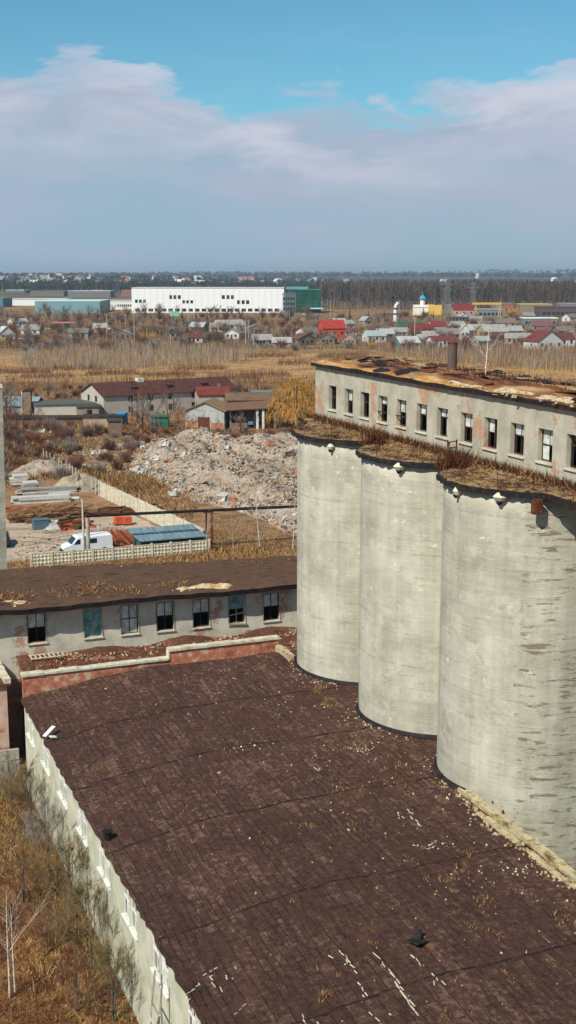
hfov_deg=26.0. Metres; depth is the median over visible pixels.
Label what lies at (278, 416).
bare tree
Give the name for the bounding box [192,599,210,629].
window
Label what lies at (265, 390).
shed
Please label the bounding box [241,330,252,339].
bare bush
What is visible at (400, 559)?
concrete silo
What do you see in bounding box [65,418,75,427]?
bush
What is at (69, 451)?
bush
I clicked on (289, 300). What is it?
office block
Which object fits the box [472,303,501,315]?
gantry crane
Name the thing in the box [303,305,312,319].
bare tree
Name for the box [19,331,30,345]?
bare tree
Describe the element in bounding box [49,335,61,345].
bare bush
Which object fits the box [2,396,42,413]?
shed
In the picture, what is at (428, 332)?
village house
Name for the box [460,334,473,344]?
bare bush
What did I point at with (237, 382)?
bare tree
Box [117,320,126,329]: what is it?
bare tree
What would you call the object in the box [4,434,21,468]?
bare tree
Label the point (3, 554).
concrete tower
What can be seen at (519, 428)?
window
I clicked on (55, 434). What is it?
bush
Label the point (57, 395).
bush
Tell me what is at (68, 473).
bush
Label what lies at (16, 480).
slab stack
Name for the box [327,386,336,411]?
window
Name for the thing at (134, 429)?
bush
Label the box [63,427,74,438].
bush
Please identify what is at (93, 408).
flat shed
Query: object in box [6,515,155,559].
yard
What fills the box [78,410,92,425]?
bare tree
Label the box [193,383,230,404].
house
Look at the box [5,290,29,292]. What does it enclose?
factory hall
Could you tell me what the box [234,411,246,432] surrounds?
bare tree
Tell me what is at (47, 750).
window
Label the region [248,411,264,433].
bare tree
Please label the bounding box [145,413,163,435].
bare tree
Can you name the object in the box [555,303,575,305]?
hall
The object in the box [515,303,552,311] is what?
building
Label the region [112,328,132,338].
village house
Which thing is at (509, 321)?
village house
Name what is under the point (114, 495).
panel wall
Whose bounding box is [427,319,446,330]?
village house
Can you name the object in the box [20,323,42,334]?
village house
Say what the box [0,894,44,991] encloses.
birch sapling
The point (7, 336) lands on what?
bare tree
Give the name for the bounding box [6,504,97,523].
timber heap
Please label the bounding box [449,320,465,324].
village house
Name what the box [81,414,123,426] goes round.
shed
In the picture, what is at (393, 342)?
bare bush
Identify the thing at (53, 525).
tarpaulin
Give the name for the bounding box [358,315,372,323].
village house
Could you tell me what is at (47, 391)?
bare tree
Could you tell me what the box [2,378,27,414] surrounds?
bare tree
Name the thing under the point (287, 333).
bare bush
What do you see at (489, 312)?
hall
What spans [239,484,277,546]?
birch sapling
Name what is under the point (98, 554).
panel fence
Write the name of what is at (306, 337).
village house
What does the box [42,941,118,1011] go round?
shrub
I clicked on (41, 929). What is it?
shrub
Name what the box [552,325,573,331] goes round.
village house
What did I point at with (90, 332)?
bare bush
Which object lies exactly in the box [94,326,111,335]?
bare bush
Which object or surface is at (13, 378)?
bare tree
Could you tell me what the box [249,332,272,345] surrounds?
village house
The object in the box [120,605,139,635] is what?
window
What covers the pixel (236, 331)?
village house
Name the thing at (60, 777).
window
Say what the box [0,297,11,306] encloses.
warehouse
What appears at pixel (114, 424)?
hut
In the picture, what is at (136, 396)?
bare tree
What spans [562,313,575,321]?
village house
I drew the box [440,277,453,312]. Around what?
pylon
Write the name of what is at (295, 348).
bare bush
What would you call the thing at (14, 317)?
bare tree
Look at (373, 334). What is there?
village house
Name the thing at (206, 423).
garage door
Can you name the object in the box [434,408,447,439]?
window
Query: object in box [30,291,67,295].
factory hall
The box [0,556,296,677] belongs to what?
long building
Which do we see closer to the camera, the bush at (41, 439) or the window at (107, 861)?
the window at (107, 861)
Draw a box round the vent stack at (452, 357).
[447,342,457,369]
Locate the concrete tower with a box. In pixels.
[0,384,6,569]
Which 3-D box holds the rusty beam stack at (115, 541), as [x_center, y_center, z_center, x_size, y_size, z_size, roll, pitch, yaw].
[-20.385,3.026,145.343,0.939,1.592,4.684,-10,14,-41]
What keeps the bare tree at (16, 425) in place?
on the brown soil
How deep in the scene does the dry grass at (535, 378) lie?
68.03 m
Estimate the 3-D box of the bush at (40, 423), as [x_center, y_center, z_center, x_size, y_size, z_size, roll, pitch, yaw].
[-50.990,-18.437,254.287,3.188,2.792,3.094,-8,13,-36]
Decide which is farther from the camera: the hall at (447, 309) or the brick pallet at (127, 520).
the hall at (447, 309)
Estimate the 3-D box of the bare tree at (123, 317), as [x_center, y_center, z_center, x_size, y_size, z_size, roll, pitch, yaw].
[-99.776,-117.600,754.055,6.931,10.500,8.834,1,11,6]
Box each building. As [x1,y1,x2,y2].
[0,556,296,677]
[20,635,575,1023]
[286,287,323,312]
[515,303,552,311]
[519,317,557,325]
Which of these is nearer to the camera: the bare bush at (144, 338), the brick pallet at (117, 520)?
the brick pallet at (117, 520)
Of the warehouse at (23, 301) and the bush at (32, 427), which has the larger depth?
the warehouse at (23, 301)
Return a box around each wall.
[0,748,19,777]
[7,556,24,561]
[7,677,23,751]
[98,480,204,539]
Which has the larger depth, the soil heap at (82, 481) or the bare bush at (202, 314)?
the bare bush at (202, 314)
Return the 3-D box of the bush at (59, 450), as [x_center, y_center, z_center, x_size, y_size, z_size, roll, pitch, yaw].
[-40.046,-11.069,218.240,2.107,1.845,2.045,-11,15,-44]
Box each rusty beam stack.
[102,529,125,546]
[110,530,127,544]
[111,528,131,544]
[117,529,132,543]
[122,529,132,539]
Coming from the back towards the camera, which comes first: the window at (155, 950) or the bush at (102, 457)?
the bush at (102, 457)
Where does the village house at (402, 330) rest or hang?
on the ground at (356, 310)
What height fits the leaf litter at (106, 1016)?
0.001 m
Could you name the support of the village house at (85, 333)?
on the ground at (356, 310)
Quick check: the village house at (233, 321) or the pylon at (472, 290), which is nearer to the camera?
the village house at (233, 321)
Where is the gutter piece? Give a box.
[43,726,56,737]
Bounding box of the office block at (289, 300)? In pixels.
[282,293,295,312]
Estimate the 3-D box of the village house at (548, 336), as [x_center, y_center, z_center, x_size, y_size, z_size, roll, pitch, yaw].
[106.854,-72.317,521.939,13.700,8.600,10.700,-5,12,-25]
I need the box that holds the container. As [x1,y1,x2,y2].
[151,414,170,427]
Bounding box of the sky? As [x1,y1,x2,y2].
[0,0,575,273]
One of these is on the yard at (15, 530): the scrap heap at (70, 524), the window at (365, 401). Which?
the scrap heap at (70, 524)
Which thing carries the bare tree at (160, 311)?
on the ground at (356, 310)
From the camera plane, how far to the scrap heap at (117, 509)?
164.27 m
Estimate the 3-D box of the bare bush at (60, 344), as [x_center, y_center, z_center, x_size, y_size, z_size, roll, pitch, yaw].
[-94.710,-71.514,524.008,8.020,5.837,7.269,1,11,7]
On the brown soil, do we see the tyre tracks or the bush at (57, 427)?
the bush at (57, 427)
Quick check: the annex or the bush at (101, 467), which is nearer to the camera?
the annex
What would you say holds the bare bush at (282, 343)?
on the ground at (356, 310)
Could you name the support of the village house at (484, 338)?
on the ground at (356, 310)
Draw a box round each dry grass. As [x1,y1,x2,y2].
[0,555,296,600]
[27,628,296,669]
[56,656,575,1023]
[365,357,575,391]
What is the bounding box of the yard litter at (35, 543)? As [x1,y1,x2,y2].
[11,524,130,556]
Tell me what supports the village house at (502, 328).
on the ground at (356, 310)
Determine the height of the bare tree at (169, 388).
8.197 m
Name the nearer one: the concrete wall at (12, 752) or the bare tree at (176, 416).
the concrete wall at (12, 752)
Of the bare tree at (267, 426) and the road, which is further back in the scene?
the road
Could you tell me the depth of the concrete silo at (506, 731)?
56.67 m
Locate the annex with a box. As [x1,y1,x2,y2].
[16,626,296,751]
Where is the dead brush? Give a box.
[292,411,575,497]
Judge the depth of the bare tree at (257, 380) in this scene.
315.09 m
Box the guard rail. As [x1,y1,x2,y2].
[300,417,574,501]
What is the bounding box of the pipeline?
[85,505,296,549]
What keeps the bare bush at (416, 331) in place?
on the ground at (356, 310)
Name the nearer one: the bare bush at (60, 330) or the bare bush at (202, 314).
the bare bush at (60, 330)
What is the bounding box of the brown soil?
[5,392,314,555]
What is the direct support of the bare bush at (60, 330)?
on the ground at (356, 310)
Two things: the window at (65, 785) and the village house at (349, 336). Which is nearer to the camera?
the window at (65, 785)
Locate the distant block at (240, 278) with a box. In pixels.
[237,276,253,281]
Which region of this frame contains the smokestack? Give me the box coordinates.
[393,302,398,321]
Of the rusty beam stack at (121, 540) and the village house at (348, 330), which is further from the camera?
the village house at (348, 330)
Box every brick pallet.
[113,516,122,525]
[122,516,132,525]
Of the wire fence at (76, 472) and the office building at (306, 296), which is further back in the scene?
the office building at (306, 296)
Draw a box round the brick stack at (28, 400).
[21,390,32,414]
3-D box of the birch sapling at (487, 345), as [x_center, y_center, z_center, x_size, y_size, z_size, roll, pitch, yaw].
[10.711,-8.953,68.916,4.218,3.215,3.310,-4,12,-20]
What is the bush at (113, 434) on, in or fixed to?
on the brown soil
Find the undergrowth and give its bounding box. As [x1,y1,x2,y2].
[0,310,575,349]
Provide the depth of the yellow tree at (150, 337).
557.65 m
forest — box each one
[0,269,575,278]
[0,273,333,283]
[0,278,316,293]
[315,277,575,309]
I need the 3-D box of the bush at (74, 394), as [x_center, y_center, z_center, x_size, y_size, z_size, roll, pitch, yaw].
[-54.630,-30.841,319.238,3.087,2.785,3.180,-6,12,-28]
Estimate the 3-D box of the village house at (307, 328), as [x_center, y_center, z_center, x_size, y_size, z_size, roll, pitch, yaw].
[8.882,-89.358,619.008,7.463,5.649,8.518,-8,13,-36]
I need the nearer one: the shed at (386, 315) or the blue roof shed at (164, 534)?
the blue roof shed at (164, 534)
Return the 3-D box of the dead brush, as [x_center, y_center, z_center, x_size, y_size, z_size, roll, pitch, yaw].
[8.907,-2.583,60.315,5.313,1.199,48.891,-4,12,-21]
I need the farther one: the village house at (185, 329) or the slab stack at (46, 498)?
the village house at (185, 329)
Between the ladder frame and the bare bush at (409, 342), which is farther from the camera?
the bare bush at (409, 342)
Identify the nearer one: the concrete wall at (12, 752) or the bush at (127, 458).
the concrete wall at (12, 752)
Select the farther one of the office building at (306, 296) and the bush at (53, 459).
the office building at (306, 296)
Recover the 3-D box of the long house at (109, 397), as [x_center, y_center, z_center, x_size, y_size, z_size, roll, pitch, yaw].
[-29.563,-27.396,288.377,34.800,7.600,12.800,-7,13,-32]
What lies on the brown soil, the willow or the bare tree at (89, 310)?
the willow
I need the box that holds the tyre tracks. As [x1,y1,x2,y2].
[7,528,121,548]
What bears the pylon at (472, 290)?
on the ground at (356, 310)
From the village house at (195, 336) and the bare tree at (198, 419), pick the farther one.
the village house at (195, 336)
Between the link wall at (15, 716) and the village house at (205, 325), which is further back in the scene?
the village house at (205, 325)
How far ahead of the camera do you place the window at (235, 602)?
87.61 m
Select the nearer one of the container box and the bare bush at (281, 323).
the container box
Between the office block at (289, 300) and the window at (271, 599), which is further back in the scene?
the office block at (289, 300)
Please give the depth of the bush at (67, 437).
230.91 m
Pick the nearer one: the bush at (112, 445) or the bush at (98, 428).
the bush at (112, 445)
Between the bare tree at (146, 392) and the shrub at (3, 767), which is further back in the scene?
the bare tree at (146, 392)
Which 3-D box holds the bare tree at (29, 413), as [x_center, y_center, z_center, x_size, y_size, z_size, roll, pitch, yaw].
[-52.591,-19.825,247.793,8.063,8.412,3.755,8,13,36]
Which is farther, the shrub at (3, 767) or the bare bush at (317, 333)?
the bare bush at (317, 333)
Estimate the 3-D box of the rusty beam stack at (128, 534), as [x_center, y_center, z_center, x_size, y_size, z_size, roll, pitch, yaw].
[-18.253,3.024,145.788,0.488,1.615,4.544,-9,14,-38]
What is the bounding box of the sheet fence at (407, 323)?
[396,321,421,326]
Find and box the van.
[60,531,112,550]
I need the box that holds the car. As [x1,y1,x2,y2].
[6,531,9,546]
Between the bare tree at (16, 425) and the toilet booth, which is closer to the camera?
the bare tree at (16, 425)
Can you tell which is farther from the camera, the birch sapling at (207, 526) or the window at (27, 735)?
the birch sapling at (207, 526)
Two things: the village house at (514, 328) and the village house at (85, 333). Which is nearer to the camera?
the village house at (85, 333)
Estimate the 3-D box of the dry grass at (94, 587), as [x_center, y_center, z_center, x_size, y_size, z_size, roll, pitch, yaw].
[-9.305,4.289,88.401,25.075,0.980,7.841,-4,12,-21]
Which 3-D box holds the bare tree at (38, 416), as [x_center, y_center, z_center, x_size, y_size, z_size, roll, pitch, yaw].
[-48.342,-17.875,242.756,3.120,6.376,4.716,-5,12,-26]
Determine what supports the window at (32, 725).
in the workshop building at (160, 891)
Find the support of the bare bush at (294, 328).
on the ground at (356, 310)
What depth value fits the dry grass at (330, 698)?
54.94 m
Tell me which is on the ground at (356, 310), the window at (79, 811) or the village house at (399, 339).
the village house at (399, 339)
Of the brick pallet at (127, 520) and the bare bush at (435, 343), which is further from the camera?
the bare bush at (435, 343)
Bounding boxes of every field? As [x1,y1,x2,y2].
[0,336,575,395]
[0,352,575,382]
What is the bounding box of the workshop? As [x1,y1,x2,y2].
[222,389,295,418]
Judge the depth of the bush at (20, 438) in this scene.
229.07 m
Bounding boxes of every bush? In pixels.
[4,459,12,471]
[6,428,15,439]
[6,441,13,448]
[9,443,26,457]
[12,421,28,433]
[13,433,26,444]
[17,455,30,464]
[19,343,29,351]
[21,336,33,345]
[27,420,36,429]
[29,331,45,339]
[31,418,42,427]
[31,450,41,457]
[32,434,47,444]
[33,441,46,453]
[39,439,54,452]
[40,336,54,347]
[42,453,57,461]
[45,438,61,451]
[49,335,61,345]
[49,436,63,445]
[51,320,64,328]
[51,423,63,431]
[51,429,63,438]
[51,462,68,479]
[52,391,61,397]
[53,325,64,333]
[54,428,67,439]
[54,446,62,453]
[56,336,70,347]
[57,465,71,477]
[59,332,71,342]
[61,439,71,449]
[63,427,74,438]
[64,438,79,448]
[64,447,74,455]
[64,453,82,468]
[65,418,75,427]
[66,434,76,441]
[71,389,78,396]
[77,422,90,436]
[89,324,97,335]
[90,459,107,473]
[92,340,103,347]
[92,421,104,433]
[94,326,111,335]
[96,447,111,461]
[98,336,113,350]
[102,438,114,450]
[103,438,115,450]
[104,451,114,461]
[105,453,125,469]
[109,429,118,437]
[118,447,132,462]
[119,435,131,444]
[126,441,135,450]
[129,437,142,448]
[130,425,138,432]
[131,432,140,440]
[134,333,149,345]
[141,433,152,442]
[145,335,160,348]
[162,426,170,434]
[174,333,190,344]
[197,310,205,317]
[201,332,212,341]
[213,330,225,341]
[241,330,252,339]
[274,337,288,347]
[277,318,288,326]
[280,331,290,336]
[288,325,302,334]
[290,344,299,350]
[300,327,314,334]
[312,329,323,338]
[341,337,355,348]
[374,313,381,319]
[387,337,395,347]
[401,334,417,348]
[406,326,421,335]
[417,334,427,344]
[422,338,440,349]
[459,331,474,339]
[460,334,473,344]
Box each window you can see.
[26,714,30,740]
[27,613,47,645]
[30,719,34,747]
[40,739,45,767]
[44,748,49,776]
[57,770,62,799]
[61,777,67,809]
[75,802,81,836]
[81,812,87,847]
[84,608,103,639]
[97,840,103,878]
[103,856,110,890]
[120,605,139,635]
[121,887,129,926]
[128,898,137,941]
[150,936,159,983]
[156,602,175,632]
[159,955,168,1000]
[188,1002,194,1023]
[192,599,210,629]
[228,596,246,625]
[263,593,280,622]
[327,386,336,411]
[343,389,352,415]
[358,392,368,419]
[376,396,387,424]
[394,400,406,429]
[414,404,426,434]
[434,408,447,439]
[458,413,472,445]
[481,418,496,451]
[507,423,523,458]
[534,429,552,465]
[563,435,575,471]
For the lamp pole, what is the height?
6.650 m
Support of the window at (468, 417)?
in the silo gallery
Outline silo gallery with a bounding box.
[292,356,575,507]
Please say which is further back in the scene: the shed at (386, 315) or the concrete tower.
the shed at (386, 315)
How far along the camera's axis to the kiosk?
683.03 m
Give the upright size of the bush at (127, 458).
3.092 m
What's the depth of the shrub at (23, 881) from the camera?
62.19 m
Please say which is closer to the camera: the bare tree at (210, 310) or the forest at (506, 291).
the bare tree at (210, 310)
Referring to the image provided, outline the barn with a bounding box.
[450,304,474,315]
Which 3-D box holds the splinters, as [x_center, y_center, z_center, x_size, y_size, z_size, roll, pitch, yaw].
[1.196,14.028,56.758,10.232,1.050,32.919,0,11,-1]
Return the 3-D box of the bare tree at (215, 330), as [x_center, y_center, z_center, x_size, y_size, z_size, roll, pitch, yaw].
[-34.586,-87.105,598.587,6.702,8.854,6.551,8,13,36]
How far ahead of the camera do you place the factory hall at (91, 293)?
1587.29 m
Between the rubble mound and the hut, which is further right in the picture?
the rubble mound
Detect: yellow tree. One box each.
[138,328,154,339]
[507,307,518,314]
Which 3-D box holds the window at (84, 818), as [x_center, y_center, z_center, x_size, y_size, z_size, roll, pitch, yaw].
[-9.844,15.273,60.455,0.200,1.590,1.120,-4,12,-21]
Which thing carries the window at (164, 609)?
in the long building at (218, 598)
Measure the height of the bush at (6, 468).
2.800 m
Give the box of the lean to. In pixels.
[0,661,10,749]
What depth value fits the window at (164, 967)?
47.93 m
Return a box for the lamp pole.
[72,497,84,549]
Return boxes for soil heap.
[7,459,77,476]
[36,473,111,495]
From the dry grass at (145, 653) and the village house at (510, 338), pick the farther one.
the village house at (510, 338)
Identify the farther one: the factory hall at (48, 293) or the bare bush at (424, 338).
the factory hall at (48, 293)
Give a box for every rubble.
[27,629,296,670]
[37,427,296,538]
[105,655,575,1021]
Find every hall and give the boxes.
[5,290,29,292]
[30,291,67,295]
[68,290,114,296]
[121,290,131,295]
[445,305,450,313]
[473,308,505,317]
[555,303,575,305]
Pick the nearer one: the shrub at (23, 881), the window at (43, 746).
the shrub at (23, 881)
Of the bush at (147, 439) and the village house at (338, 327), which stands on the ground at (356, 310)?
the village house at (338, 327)
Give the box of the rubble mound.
[130,428,296,532]
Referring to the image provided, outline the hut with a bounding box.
[107,418,122,436]
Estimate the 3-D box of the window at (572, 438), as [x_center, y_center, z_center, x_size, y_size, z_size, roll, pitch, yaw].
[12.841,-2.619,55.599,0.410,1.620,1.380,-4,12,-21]
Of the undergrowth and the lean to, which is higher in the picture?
the undergrowth
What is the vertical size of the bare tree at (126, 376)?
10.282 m
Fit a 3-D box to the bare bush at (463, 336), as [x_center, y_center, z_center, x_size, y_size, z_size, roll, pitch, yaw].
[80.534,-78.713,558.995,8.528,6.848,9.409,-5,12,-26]
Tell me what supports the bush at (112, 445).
on the brown soil
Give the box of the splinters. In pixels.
[185,692,445,1023]
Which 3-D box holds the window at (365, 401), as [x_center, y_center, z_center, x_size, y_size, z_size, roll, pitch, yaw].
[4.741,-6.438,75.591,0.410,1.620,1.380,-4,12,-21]
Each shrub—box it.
[0,752,36,806]
[0,755,51,831]
[0,842,61,903]
[3,820,96,922]
[7,793,70,873]
[14,896,71,952]
[32,866,119,970]
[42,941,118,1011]
[62,909,145,1021]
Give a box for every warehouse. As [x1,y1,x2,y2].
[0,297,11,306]
[12,298,72,305]
[35,299,110,312]
[110,300,131,309]
[131,287,284,312]
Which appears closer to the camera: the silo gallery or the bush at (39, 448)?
the silo gallery
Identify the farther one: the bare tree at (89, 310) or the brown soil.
the bare tree at (89, 310)
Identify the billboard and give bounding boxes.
[170,311,178,318]
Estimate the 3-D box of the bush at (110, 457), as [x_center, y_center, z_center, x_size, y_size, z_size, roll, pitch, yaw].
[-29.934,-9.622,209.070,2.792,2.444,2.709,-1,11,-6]
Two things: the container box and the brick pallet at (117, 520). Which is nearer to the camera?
the container box
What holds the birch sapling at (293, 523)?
on the brown soil
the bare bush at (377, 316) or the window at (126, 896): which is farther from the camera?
the bare bush at (377, 316)
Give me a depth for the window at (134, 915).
52.11 m
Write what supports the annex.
on the ground at (356, 310)
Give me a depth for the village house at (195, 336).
566.23 m
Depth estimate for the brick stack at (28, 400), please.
276.07 m
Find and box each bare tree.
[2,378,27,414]
[2,390,28,429]
[3,332,15,347]
[3,371,22,391]
[3,405,33,447]
[3,406,19,447]
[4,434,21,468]
[9,392,36,429]
[10,310,19,320]
[12,332,20,344]
[15,428,37,456]
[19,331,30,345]
[23,308,33,322]
[34,310,43,320]
[34,405,43,432]
[36,322,46,336]
[38,376,54,399]
[44,309,52,318]
[46,416,63,432]
[60,304,71,321]
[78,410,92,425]
[86,303,95,315]
[86,416,104,434]
[111,370,145,385]
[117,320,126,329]
[119,311,125,325]
[123,376,167,424]
[126,396,154,428]
[128,381,144,421]
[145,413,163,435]
[153,306,166,324]
[158,325,165,337]
[159,387,178,413]
[166,399,193,428]
[167,369,187,378]
[188,410,205,427]
[206,305,215,321]
[210,322,220,333]
[211,305,221,318]
[232,377,247,391]
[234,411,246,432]
[235,307,244,318]
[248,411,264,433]
[254,371,262,389]
[262,420,272,431]
[273,372,284,386]
[273,410,286,426]
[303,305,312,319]
[308,311,314,323]
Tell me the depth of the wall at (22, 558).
136.62 m
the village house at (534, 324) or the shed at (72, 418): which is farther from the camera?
the village house at (534, 324)
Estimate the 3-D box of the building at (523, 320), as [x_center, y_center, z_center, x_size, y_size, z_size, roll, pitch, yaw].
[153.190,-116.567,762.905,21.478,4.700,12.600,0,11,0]
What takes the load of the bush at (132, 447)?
on the brown soil
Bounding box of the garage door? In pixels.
[199,417,209,429]
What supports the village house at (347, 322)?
on the ground at (356, 310)
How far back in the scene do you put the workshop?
270.77 m
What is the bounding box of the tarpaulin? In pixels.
[43,520,60,529]
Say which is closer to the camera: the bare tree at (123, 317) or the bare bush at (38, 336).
the bare bush at (38, 336)
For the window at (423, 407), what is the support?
in the silo gallery
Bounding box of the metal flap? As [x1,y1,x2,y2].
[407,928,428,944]
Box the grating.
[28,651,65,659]
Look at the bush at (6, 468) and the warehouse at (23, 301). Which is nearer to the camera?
the bush at (6, 468)
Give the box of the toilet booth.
[116,412,127,424]
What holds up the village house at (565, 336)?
on the ground at (356, 310)
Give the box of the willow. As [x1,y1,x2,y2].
[265,376,315,427]
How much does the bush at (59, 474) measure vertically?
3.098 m
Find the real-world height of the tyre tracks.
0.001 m
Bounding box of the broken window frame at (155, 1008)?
[147,970,162,1023]
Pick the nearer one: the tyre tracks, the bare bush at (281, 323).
the tyre tracks
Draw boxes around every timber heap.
[5,503,68,515]
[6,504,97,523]
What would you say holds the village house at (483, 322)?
on the ground at (356, 310)
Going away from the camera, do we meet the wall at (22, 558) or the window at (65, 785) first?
the window at (65, 785)
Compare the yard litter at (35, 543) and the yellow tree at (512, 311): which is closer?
the yard litter at (35, 543)
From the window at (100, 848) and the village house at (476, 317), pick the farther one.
the village house at (476, 317)
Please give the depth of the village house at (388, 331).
601.56 m
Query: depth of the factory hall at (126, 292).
1639.91 m
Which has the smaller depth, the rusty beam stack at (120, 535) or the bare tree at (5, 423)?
the rusty beam stack at (120, 535)
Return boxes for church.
[412,295,441,314]
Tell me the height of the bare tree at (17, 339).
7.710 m
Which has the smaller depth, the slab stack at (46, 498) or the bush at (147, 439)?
the slab stack at (46, 498)
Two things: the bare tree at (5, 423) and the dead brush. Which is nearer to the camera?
the dead brush
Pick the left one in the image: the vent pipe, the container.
the vent pipe
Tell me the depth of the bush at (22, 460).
201.76 m
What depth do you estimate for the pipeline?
140.65 m
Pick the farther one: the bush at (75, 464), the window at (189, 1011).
the bush at (75, 464)
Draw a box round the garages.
[446,316,468,321]
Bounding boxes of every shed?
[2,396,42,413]
[3,415,82,424]
[32,399,95,414]
[75,403,102,414]
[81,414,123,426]
[126,524,206,545]
[184,397,232,429]
[225,400,277,429]
[249,388,292,391]
[375,313,400,317]
[534,306,575,317]
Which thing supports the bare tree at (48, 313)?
on the ground at (356, 310)
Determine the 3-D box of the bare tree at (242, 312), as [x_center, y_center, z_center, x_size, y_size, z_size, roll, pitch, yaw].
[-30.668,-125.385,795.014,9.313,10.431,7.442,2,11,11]
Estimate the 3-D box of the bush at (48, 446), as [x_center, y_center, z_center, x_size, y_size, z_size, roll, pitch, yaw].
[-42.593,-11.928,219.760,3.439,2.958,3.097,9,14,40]
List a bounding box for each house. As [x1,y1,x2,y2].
[0,325,14,338]
[7,317,27,325]
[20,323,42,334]
[68,327,88,338]
[79,376,238,414]
[92,322,107,331]
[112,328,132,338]
[169,325,189,338]
[183,331,202,342]
[189,321,208,331]
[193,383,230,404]
[209,321,224,331]
[213,318,244,329]
[224,327,243,338]
[247,323,263,333]
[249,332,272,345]
[271,335,291,346]
[291,332,316,345]
[295,326,316,335]
[316,319,346,337]
[319,332,337,343]
[342,332,357,344]
[344,319,354,327]
[346,326,357,335]
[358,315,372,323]
[362,329,386,342]
[375,327,394,338]
[390,326,407,335]
[392,334,420,349]
[408,322,434,332]
[416,333,437,345]
[419,329,436,333]
[426,334,457,346]
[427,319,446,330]
[435,327,459,337]
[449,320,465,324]
[458,323,479,334]
[459,323,469,339]
[469,315,483,322]
[471,334,490,345]
[476,323,509,336]
[479,320,496,323]
[493,317,516,325]
[502,303,513,313]
[504,331,530,343]
[506,324,523,332]
[520,311,535,316]
[523,329,564,349]
[528,319,553,330]
[536,326,551,330]
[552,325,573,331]
[554,331,575,345]
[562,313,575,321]
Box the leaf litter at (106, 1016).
[0,776,137,1023]
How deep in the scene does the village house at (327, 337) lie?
557.67 m
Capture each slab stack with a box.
[9,473,28,486]
[11,493,70,503]
[15,486,78,494]
[21,480,38,487]
[48,491,72,497]
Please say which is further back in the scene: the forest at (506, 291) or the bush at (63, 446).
the forest at (506, 291)
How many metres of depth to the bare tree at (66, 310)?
789.73 m
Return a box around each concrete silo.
[294,438,362,685]
[355,458,445,738]
[433,484,575,870]
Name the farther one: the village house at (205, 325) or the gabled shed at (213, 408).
the village house at (205, 325)
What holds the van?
on the yard at (15, 530)
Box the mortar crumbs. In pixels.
[230,681,537,878]
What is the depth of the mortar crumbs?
53.62 m
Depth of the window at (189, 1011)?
44.91 m
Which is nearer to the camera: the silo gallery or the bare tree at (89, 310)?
the silo gallery
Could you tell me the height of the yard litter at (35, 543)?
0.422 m
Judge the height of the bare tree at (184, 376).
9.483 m
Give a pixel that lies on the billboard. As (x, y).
(175, 313)
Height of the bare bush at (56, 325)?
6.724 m
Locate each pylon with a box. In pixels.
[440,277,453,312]
[469,282,477,306]
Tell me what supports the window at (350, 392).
in the silo gallery
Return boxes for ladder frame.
[443,439,457,467]
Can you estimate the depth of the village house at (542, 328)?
625.38 m
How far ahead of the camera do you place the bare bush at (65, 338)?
563.20 m
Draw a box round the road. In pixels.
[20,342,42,352]
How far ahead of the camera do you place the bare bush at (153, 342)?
509.27 m
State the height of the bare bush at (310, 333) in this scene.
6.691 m
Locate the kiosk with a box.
[52,322,76,329]
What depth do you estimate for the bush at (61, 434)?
235.66 m
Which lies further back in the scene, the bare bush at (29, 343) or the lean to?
the bare bush at (29, 343)
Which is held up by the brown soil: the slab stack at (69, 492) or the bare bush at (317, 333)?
the slab stack at (69, 492)
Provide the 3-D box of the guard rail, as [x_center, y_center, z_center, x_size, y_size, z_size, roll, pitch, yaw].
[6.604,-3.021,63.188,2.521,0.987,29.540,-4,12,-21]
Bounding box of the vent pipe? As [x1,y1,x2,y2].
[102,829,111,839]
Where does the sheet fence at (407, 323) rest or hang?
on the ground at (356, 310)
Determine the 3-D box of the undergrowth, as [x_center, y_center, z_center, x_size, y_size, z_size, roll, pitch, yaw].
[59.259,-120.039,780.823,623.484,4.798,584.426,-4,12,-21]
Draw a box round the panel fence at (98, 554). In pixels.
[30,538,209,566]
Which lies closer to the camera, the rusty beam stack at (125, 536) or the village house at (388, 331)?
the rusty beam stack at (125, 536)
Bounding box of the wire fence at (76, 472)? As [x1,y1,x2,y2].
[43,448,99,495]
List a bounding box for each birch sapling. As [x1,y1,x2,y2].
[0,885,59,997]
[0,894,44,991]
[192,512,216,550]
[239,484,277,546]
[288,497,296,548]
[462,322,528,374]
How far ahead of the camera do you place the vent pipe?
55.87 m
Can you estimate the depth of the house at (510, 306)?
964.54 m
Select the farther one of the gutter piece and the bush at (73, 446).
the bush at (73, 446)
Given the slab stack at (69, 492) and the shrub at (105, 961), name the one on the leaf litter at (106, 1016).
the shrub at (105, 961)
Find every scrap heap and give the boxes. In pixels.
[56,518,93,529]
[63,503,162,518]
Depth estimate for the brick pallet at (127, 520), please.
156.28 m
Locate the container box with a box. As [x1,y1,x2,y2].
[31,517,49,529]
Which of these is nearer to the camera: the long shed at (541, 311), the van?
the van
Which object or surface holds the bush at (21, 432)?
on the brown soil
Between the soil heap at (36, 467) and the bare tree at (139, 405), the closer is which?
the soil heap at (36, 467)
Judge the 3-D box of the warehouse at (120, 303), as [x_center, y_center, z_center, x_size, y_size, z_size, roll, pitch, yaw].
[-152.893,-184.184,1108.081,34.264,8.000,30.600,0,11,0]
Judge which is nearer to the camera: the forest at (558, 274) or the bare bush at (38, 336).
the bare bush at (38, 336)
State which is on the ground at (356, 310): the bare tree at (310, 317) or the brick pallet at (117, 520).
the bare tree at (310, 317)
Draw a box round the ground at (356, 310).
[0,272,575,1023]

